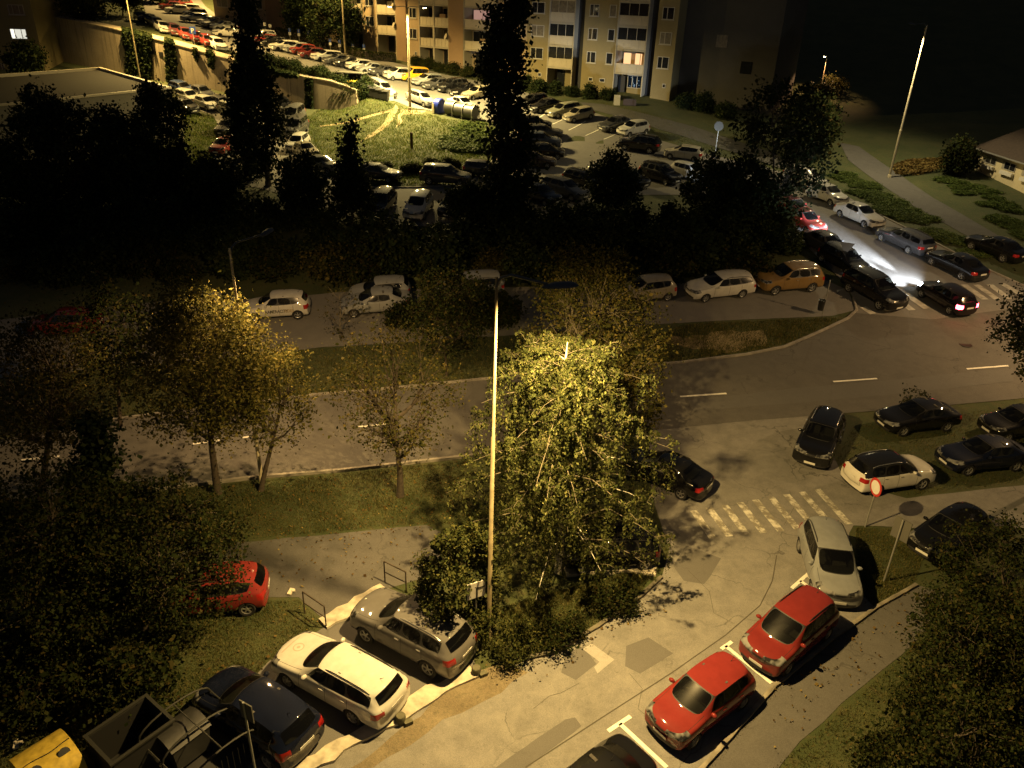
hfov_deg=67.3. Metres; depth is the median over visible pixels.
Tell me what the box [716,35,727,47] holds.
window
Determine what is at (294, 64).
shrub
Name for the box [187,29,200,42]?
parked car
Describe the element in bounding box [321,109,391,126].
footpath
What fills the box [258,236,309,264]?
shrub
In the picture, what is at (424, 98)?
parked car
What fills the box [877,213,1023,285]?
road kerb
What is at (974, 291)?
crossing stripe
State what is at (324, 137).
grass
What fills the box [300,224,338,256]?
shrub
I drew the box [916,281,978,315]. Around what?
driving car
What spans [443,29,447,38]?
window
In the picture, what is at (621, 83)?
door
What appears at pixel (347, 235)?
shrub
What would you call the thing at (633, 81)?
window
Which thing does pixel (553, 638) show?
hedge shrub
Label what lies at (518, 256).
shrub
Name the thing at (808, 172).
parked car
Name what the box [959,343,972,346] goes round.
manhole cover
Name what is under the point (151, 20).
parked car
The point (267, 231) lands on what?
street lamp
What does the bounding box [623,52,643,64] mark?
window
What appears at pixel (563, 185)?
parked car
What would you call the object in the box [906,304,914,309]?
crossing stripe
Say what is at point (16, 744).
paper scrap
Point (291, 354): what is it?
broadleaf tree
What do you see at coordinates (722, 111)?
shrub
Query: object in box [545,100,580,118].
parked car
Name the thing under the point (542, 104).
parked car
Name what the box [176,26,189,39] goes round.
parked car
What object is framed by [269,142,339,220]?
dark tree
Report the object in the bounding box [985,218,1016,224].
shrub
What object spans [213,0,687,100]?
apartment building
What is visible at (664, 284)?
parked car
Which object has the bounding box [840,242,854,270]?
road sign
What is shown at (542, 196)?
parked car
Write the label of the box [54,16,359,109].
retaining wall
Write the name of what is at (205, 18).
parked car
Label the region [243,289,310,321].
parked car
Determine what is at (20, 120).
dark tree
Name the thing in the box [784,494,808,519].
crossing stripe
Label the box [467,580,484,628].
info sign
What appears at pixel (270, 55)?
shrub
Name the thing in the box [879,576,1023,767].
bush
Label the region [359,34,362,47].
door
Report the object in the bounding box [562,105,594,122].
parked car
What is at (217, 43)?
parked car
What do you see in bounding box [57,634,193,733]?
shrub
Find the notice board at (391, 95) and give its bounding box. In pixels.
[386,89,393,100]
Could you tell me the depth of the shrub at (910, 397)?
39.47 m
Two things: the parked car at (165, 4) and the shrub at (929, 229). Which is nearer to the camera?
the shrub at (929, 229)
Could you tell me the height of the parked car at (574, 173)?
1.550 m
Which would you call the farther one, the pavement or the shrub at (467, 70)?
the shrub at (467, 70)
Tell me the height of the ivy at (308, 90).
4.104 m
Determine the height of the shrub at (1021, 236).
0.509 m
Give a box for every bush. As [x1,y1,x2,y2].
[838,708,973,767]
[849,672,1023,767]
[877,657,1023,767]
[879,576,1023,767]
[897,569,1023,689]
[923,507,1023,646]
[968,577,1023,721]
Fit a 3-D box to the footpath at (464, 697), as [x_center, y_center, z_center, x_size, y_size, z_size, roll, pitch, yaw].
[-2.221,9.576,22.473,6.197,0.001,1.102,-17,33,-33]
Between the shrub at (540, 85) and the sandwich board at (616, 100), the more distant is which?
the shrub at (540, 85)
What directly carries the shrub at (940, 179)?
on the ground at (970, 74)
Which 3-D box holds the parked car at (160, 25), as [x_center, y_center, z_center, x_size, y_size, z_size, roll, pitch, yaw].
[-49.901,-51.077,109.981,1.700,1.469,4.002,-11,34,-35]
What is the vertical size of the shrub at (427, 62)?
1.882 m
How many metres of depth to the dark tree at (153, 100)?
60.73 m
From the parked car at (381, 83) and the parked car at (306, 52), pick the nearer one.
the parked car at (381, 83)
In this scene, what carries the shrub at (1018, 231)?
on the ground at (970, 74)
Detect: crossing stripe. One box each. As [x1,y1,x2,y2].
[691,510,715,537]
[706,507,732,536]
[721,505,749,534]
[737,502,766,532]
[752,499,783,530]
[768,497,798,529]
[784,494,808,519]
[799,491,827,516]
[814,489,851,523]
[860,306,874,313]
[906,293,928,308]
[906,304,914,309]
[962,284,987,298]
[974,284,999,298]
[988,284,1011,298]
[1000,283,1022,293]
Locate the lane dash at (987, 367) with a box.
[966,365,1007,368]
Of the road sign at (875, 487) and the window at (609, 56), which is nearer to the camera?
the road sign at (875, 487)
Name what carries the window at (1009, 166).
in the house
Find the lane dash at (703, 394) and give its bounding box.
[680,393,726,396]
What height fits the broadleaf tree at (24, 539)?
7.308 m
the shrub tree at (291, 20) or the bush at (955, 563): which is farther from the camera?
the shrub tree at (291, 20)
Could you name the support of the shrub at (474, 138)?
on the ground at (970, 74)
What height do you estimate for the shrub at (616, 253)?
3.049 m
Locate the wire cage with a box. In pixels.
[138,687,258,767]
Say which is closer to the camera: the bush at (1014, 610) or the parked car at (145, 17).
the bush at (1014, 610)
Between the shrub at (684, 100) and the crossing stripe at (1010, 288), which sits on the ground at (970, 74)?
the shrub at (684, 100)
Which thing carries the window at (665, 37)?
in the apartment building at (633, 46)
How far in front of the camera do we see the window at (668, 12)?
94.36 m
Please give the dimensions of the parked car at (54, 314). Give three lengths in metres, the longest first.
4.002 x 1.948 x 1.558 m
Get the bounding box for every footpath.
[166,525,446,616]
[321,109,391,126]
[351,665,527,767]
[365,105,398,139]
[396,109,424,126]
[580,102,790,167]
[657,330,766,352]
[840,143,998,236]
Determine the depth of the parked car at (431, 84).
102.69 m
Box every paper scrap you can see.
[13,739,22,749]
[287,588,294,595]
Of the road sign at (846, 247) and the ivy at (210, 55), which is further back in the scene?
the ivy at (210, 55)
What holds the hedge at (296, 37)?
on the ground at (970, 74)
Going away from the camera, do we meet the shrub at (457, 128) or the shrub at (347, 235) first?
the shrub at (347, 235)
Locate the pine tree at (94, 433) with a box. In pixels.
[29,404,162,596]
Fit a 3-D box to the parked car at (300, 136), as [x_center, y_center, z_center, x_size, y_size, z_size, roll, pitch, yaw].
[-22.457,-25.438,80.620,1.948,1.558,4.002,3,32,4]
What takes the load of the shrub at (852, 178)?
on the ground at (970, 74)
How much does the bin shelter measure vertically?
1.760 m
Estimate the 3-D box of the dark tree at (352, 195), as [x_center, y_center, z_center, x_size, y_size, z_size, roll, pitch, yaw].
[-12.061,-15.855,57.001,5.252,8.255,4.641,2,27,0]
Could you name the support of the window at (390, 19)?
in the apartment building at (633, 46)
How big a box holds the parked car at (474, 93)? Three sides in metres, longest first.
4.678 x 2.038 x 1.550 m
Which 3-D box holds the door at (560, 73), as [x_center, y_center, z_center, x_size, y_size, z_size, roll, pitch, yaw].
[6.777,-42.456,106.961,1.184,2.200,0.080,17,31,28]
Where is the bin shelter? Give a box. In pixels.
[336,71,367,80]
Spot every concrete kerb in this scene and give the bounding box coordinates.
[292,665,477,767]
[319,584,383,628]
[516,575,662,661]
[564,565,655,576]
[699,583,918,767]
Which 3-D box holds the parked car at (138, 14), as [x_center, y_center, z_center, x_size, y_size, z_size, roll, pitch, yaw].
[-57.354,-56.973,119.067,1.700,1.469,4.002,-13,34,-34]
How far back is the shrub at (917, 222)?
63.45 m
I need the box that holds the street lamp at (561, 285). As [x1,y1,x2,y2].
[486,273,578,638]
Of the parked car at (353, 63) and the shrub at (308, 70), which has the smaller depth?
the shrub at (308, 70)
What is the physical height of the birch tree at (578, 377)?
9.677 m
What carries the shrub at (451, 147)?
on the ground at (970, 74)
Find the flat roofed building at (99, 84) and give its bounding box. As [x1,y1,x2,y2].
[0,67,174,160]
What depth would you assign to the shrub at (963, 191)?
70.68 m
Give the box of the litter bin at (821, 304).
[817,280,830,313]
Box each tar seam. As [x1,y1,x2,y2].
[525,720,596,767]
[597,672,671,720]
[672,635,725,672]
[725,605,759,634]
[760,581,772,604]
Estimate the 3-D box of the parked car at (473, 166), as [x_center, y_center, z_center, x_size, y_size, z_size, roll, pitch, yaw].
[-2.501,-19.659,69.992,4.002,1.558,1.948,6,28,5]
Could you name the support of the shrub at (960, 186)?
on the ground at (970, 74)
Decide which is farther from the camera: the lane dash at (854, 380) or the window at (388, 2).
the window at (388, 2)
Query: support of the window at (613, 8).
in the apartment building at (633, 46)
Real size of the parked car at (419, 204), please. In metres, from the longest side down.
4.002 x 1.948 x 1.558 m
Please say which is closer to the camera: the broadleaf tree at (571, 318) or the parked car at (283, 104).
the broadleaf tree at (571, 318)
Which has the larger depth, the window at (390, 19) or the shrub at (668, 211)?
the window at (390, 19)
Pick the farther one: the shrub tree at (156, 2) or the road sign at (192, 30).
the shrub tree at (156, 2)
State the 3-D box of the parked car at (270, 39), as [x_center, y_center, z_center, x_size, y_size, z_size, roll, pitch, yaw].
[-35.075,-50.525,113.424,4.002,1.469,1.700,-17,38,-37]
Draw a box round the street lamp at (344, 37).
[341,0,346,54]
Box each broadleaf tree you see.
[0,292,142,500]
[0,445,184,689]
[23,452,260,654]
[52,261,154,426]
[84,266,296,494]
[207,331,339,491]
[306,311,469,498]
[394,254,493,375]
[507,233,686,471]
[596,350,672,452]
[976,268,1023,381]
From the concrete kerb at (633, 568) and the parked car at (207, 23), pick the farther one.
the parked car at (207, 23)
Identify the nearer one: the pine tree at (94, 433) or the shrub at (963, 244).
the pine tree at (94, 433)
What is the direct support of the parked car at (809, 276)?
on the parking lane
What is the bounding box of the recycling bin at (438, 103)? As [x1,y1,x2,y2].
[433,98,444,112]
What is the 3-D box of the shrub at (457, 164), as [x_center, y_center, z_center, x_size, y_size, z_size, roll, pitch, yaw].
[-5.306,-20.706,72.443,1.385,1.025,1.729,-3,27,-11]
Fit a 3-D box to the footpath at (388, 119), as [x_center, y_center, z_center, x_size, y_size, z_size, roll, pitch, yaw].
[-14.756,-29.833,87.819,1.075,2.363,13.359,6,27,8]
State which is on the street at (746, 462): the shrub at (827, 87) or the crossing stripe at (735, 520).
the crossing stripe at (735, 520)
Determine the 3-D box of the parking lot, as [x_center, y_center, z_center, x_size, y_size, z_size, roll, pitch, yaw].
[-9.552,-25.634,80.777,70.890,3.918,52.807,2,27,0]
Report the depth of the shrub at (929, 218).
64.25 m
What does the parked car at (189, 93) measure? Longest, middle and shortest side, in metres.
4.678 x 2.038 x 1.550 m
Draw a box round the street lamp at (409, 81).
[387,5,427,109]
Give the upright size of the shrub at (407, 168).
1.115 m
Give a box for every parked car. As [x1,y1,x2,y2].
[27,306,104,338]
[133,10,145,21]
[142,13,154,24]
[148,16,161,27]
[154,20,168,32]
[158,1,180,9]
[162,561,269,623]
[164,4,188,13]
[167,22,179,35]
[168,291,241,320]
[169,79,190,91]
[174,87,197,100]
[175,0,192,3]
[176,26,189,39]
[177,97,200,112]
[180,12,208,21]
[182,8,206,14]
[183,3,200,8]
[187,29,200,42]
[190,84,214,94]
[192,665,324,767]
[193,94,216,110]
[196,16,218,24]
[198,33,210,46]
[201,18,228,28]
[208,135,229,154]
[209,21,238,29]
[209,35,228,51]
[210,94,226,102]
[212,26,237,36]
[213,117,232,134]
[217,100,228,114]
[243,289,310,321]
[255,34,275,42]
[257,29,276,35]
[260,36,286,46]
[268,40,297,51]
[271,631,409,729]
[274,95,291,110]
[282,42,307,53]
[282,102,305,124]
[283,113,309,137]
[285,131,310,151]
[289,43,314,54]
[292,141,320,154]
[297,47,323,58]
[310,50,341,61]
[310,154,337,173]
[321,53,346,64]
[332,56,356,67]
[339,285,410,317]
[344,58,370,70]
[348,275,410,294]
[350,587,478,678]
[354,62,379,71]
[361,161,402,182]
[367,184,397,216]
[368,64,391,76]
[371,77,397,97]
[382,66,407,80]
[401,66,428,81]
[402,188,433,219]
[405,89,434,106]
[411,73,441,86]
[419,162,471,184]
[421,76,446,90]
[434,269,504,291]
[436,77,468,93]
[437,196,453,217]
[446,95,476,104]
[449,82,474,95]
[461,84,486,99]
[462,158,492,175]
[523,92,547,106]
[524,181,562,206]
[525,115,551,126]
[525,151,556,167]
[528,97,561,112]
[528,130,561,146]
[530,123,562,136]
[532,142,564,159]
[540,173,589,200]
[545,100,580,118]
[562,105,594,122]
[562,167,608,189]
[563,521,660,574]
[567,733,657,767]
[597,115,632,132]
[614,273,676,303]
[616,119,649,136]
[617,447,713,499]
[618,133,661,153]
[624,168,650,188]
[638,160,681,184]
[644,651,755,749]
[664,144,703,161]
[671,160,696,181]
[684,269,755,302]
[738,585,839,676]
[754,260,824,294]
[777,194,811,209]
[783,164,828,184]
[787,205,827,230]
[792,405,846,467]
[796,516,862,607]
[802,229,843,249]
[805,181,849,205]
[817,241,870,272]
[833,201,886,227]
[840,264,909,310]
[840,449,935,496]
[873,397,961,436]
[875,227,936,255]
[907,502,991,563]
[925,250,989,280]
[934,434,1023,475]
[964,234,1023,262]
[977,403,1023,438]
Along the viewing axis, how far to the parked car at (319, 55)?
107.24 m
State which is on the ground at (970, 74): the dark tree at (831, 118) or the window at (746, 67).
the dark tree at (831, 118)
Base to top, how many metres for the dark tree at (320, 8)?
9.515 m
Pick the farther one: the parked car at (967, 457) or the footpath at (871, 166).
the footpath at (871, 166)
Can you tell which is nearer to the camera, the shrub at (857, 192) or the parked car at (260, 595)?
the parked car at (260, 595)
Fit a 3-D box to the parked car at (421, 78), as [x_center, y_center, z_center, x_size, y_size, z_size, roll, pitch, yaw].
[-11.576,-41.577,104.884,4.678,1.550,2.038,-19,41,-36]
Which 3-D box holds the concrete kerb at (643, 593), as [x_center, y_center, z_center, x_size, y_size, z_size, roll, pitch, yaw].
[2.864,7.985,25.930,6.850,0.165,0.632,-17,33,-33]
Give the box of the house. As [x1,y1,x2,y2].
[974,128,1023,192]
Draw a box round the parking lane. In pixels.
[0,280,854,377]
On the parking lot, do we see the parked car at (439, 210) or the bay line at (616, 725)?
the parked car at (439, 210)
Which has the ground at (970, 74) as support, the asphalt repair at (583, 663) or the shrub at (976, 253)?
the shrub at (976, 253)
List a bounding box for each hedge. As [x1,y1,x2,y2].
[273,27,342,51]
[346,46,395,61]
[890,156,944,175]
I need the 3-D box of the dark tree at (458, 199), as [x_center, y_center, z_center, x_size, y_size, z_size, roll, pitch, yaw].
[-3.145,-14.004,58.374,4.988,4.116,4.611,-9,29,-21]
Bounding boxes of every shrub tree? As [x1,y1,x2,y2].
[148,0,164,4]
[276,0,313,36]
[324,0,366,50]
[933,129,987,178]
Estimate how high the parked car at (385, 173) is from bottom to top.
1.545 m
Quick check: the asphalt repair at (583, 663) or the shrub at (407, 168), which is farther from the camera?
the shrub at (407, 168)
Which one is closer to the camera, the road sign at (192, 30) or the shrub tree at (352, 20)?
the road sign at (192, 30)
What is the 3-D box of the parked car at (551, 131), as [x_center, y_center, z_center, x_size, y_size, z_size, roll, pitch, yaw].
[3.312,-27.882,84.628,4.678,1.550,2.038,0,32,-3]
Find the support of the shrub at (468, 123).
on the ground at (970, 74)
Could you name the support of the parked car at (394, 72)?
on the hill street at (400, 86)
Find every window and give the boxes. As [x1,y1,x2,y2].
[7,4,25,15]
[9,28,27,39]
[216,0,227,7]
[251,0,262,9]
[365,0,373,6]
[366,16,373,26]
[386,0,394,4]
[387,16,394,25]
[409,7,416,18]
[409,28,416,39]
[428,7,432,16]
[429,28,432,37]
[443,8,447,17]
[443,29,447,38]
[473,9,490,19]
[473,31,491,40]
[530,47,542,59]
[531,25,543,36]
[532,2,544,13]
[586,51,595,63]
[588,28,597,40]
[589,4,599,16]
[605,53,612,64]
[607,29,614,41]
[609,5,616,17]
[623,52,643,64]
[627,75,641,88]
[656,56,668,69]
[658,32,671,45]
[661,7,674,20]
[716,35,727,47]
[740,61,752,73]
[984,155,997,165]
[1003,161,1016,172]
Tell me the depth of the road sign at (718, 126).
76.62 m
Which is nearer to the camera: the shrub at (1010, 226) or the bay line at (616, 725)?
the bay line at (616, 725)
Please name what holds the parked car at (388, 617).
on the parking bays
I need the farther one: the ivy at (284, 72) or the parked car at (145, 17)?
the parked car at (145, 17)
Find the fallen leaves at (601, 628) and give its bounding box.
[164,460,911,746]
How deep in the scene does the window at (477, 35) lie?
111.37 m
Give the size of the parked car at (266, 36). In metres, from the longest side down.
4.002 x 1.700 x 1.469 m
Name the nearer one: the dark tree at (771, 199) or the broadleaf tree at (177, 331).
the broadleaf tree at (177, 331)
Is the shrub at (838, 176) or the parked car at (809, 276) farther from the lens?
the shrub at (838, 176)
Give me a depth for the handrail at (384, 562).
26.79 m
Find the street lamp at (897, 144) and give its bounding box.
[887,23,927,177]
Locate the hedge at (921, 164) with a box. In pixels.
[890,156,944,175]
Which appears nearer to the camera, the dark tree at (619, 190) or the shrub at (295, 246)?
the shrub at (295, 246)
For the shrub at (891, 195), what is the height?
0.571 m
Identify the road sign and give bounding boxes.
[189,27,195,44]
[239,699,255,767]
[714,121,722,150]
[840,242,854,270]
[864,478,881,526]
[883,515,912,580]
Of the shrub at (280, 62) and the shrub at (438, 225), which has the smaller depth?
the shrub at (438, 225)
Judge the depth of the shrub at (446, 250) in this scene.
50.98 m
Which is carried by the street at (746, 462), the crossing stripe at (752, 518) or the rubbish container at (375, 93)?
the crossing stripe at (752, 518)
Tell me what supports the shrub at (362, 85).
on the ground at (970, 74)
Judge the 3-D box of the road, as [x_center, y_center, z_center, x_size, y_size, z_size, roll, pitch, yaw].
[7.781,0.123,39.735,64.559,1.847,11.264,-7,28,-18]
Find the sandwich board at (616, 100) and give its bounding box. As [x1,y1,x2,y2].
[613,95,619,105]
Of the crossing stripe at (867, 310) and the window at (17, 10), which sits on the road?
the crossing stripe at (867, 310)
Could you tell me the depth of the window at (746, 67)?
94.20 m
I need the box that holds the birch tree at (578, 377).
[444,330,680,623]
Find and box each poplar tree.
[212,0,269,184]
[226,48,300,186]
[465,0,548,210]
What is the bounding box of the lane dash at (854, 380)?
[833,378,876,381]
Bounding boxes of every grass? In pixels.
[184,98,493,185]
[353,581,914,766]
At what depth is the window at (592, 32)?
100.34 m
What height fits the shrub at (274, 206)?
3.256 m
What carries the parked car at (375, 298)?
on the parking lane
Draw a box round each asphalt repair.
[496,717,580,767]
[561,646,595,679]
[583,644,613,672]
[625,637,672,672]
[673,546,720,583]
[688,367,1013,410]
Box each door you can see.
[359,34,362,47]
[389,36,394,51]
[430,49,432,59]
[444,50,447,64]
[476,52,483,68]
[557,70,564,85]
[618,76,625,91]
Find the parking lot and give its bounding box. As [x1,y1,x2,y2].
[199,93,731,225]
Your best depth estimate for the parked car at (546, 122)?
86.26 m
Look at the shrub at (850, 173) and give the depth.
75.99 m
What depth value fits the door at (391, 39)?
119.77 m
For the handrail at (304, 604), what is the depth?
25.25 m
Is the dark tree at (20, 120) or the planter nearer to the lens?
the dark tree at (20, 120)
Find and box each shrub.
[0,623,100,756]
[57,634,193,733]
[249,188,283,231]
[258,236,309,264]
[264,51,275,64]
[270,55,290,68]
[284,55,303,72]
[294,236,359,290]
[299,64,316,75]
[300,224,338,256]
[312,62,329,77]
[317,284,364,340]
[318,239,389,286]
[323,70,343,79]
[324,220,370,256]
[331,72,350,83]
[338,79,359,95]
[348,79,365,100]
[351,81,372,96]
[352,204,410,257]
[353,72,374,92]
[371,220,426,279]
[378,293,427,330]
[384,161,393,168]
[398,161,415,173]
[400,216,420,233]
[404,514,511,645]
[409,225,471,282]
[410,55,420,65]
[410,162,422,174]
[416,57,435,68]
[421,156,440,164]
[424,288,479,329]
[428,218,448,234]
[431,61,446,72]
[434,139,464,149]
[434,279,506,326]
[437,131,475,142]
[440,156,457,168]
[444,61,461,74]
[445,141,480,152]
[448,124,477,132]
[453,159,461,168]
[454,132,490,143]
[455,120,488,128]
[459,64,474,76]
[459,277,518,329]
[462,141,490,152]
[464,126,495,135]
[470,241,507,274]
[472,289,527,330]
[479,611,545,672]
[494,235,561,286]
[515,72,534,90]
[525,606,591,662]
[526,77,547,92]
[538,194,578,231]
[546,78,564,95]
[546,234,609,286]
[562,85,581,96]
[568,196,608,228]
[579,239,640,284]
[580,80,600,99]
[580,571,652,622]
[598,86,619,100]
[611,198,658,235]
[648,198,691,233]
[673,90,696,108]
[691,89,715,112]
[712,99,738,119]
[758,219,807,255]
[769,200,801,230]
[802,80,837,101]
[820,71,850,95]
[826,173,848,178]
[833,170,860,178]
[834,177,857,182]
[843,176,866,180]
[844,178,867,183]
[844,188,875,196]
[846,181,870,187]
[859,188,888,195]
[859,190,894,199]
[860,183,883,188]
[861,180,880,186]
[864,196,897,205]
[869,190,895,199]
[871,204,902,211]
[873,207,907,217]
[882,196,912,205]
[891,203,923,211]
[893,212,931,223]
[899,383,930,402]
[905,211,942,222]
[908,217,926,224]
[917,228,948,239]
[918,225,956,236]
[931,175,960,183]
[934,231,965,244]
[943,177,970,183]
[946,183,971,189]
[950,189,976,195]
[952,235,966,246]
[955,246,991,258]
[967,183,991,187]
[972,186,1005,194]
[972,200,995,207]
[980,193,1005,200]
[980,212,1020,224]
[982,199,1021,207]
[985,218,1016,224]
[994,223,1023,228]
[997,205,1023,213]
[1006,226,1023,234]
[1010,230,1023,238]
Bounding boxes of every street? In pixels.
[143,0,528,120]
[319,416,1023,767]
[709,155,1023,318]
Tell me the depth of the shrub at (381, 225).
53.25 m
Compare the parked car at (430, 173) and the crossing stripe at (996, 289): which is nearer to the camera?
the crossing stripe at (996, 289)
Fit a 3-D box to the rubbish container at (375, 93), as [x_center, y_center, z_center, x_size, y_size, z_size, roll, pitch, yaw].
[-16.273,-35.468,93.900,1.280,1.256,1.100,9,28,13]
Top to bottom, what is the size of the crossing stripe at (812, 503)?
0.001 m
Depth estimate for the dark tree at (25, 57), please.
99.67 m
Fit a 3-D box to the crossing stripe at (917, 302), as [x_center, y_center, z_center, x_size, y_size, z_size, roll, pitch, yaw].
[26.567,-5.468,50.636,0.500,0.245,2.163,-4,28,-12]
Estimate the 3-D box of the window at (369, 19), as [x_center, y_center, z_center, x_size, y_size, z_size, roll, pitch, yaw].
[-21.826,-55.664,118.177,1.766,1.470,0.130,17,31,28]
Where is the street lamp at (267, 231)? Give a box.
[228,228,273,480]
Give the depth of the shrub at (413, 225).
55.99 m
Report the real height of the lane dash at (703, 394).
0.055 m
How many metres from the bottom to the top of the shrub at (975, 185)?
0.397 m
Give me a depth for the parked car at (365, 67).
104.48 m
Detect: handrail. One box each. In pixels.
[302,591,326,626]
[383,561,406,593]
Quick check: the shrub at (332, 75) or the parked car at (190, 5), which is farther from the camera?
the parked car at (190, 5)
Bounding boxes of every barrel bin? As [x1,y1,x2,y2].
[443,100,458,114]
[453,103,468,118]
[463,104,479,120]
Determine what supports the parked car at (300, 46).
on the hill street at (400, 86)
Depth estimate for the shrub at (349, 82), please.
92.95 m
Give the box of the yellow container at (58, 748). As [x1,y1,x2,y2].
[8,728,86,767]
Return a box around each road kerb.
[113,297,857,420]
[135,432,637,490]
[363,160,491,187]
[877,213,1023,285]
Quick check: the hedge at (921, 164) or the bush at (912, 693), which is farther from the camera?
the hedge at (921, 164)
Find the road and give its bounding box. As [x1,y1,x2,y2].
[0,308,1023,502]
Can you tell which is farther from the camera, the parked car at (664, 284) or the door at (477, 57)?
the door at (477, 57)
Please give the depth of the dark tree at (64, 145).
55.11 m
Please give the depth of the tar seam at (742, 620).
26.19 m
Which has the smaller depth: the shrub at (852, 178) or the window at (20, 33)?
the shrub at (852, 178)
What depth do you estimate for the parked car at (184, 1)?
139.88 m
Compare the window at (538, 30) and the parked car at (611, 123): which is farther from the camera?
the window at (538, 30)
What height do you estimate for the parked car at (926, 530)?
1.449 m
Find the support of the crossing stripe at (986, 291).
on the side street at (902, 269)
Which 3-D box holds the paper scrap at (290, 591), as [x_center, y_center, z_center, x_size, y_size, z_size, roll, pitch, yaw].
[-7.631,7.194,26.675,0.242,0.085,0.300,6,27,8]
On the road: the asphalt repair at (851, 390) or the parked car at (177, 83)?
the asphalt repair at (851, 390)
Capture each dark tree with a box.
[0,35,51,73]
[0,74,76,215]
[0,83,123,224]
[52,0,117,20]
[62,99,168,206]
[103,0,145,15]
[121,75,196,173]
[147,126,198,207]
[174,146,252,214]
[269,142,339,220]
[297,0,337,47]
[323,112,384,225]
[437,173,493,220]
[578,137,648,209]
[675,148,752,210]
[705,151,787,223]
[723,74,847,214]
[769,83,848,159]
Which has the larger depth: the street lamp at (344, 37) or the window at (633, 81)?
the street lamp at (344, 37)
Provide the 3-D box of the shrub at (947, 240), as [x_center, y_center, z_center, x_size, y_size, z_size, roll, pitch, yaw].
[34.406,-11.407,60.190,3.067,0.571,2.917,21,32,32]
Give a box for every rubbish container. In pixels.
[157,706,210,767]
[366,86,378,97]
[372,88,383,98]
[378,89,389,100]
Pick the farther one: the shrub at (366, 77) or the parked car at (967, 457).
the shrub at (366, 77)
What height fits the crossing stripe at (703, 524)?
0.001 m
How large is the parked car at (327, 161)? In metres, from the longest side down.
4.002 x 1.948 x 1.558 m
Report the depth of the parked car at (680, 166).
72.13 m
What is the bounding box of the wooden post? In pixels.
[410,132,412,147]
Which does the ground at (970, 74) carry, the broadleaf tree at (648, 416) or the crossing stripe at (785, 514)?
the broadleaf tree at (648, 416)
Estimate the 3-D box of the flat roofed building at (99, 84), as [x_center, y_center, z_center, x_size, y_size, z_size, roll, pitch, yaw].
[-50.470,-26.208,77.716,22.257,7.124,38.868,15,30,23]
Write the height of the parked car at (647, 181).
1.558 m
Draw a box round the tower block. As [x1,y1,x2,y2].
[0,0,74,70]
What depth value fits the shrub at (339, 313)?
45.72 m
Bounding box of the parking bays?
[247,596,474,767]
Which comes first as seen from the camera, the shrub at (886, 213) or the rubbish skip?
the rubbish skip
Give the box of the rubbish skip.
[82,693,175,767]
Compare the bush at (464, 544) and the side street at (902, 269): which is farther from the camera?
the side street at (902, 269)
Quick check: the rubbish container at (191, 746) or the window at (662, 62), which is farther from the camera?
the window at (662, 62)
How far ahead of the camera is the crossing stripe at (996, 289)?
52.34 m
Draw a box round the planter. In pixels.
[623,98,635,105]
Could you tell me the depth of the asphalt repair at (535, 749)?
21.59 m
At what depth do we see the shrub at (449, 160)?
71.94 m
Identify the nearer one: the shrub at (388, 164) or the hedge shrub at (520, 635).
the hedge shrub at (520, 635)
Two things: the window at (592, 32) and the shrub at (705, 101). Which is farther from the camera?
the window at (592, 32)
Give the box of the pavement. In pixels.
[707,585,951,767]
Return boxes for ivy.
[121,26,153,79]
[163,37,177,82]
[191,47,199,62]
[204,47,215,69]
[234,56,299,78]
[303,77,313,108]
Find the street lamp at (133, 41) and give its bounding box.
[126,0,140,77]
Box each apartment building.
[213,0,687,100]
[677,0,808,114]
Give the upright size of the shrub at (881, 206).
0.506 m
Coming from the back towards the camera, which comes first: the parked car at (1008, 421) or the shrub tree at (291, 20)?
the shrub tree at (291, 20)
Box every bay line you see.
[607,715,631,731]
[619,722,667,767]
[720,640,732,649]
[725,645,771,683]
[790,573,807,588]
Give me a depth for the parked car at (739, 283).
49.58 m
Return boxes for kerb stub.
[395,711,412,726]
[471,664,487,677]
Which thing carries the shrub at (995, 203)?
on the ground at (970, 74)
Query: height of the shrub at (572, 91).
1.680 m
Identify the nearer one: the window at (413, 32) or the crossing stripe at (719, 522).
the crossing stripe at (719, 522)
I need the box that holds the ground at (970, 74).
[0,0,1023,767]
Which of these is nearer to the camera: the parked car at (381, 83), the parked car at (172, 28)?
the parked car at (381, 83)
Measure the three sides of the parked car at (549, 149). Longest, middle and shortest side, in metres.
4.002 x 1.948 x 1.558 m

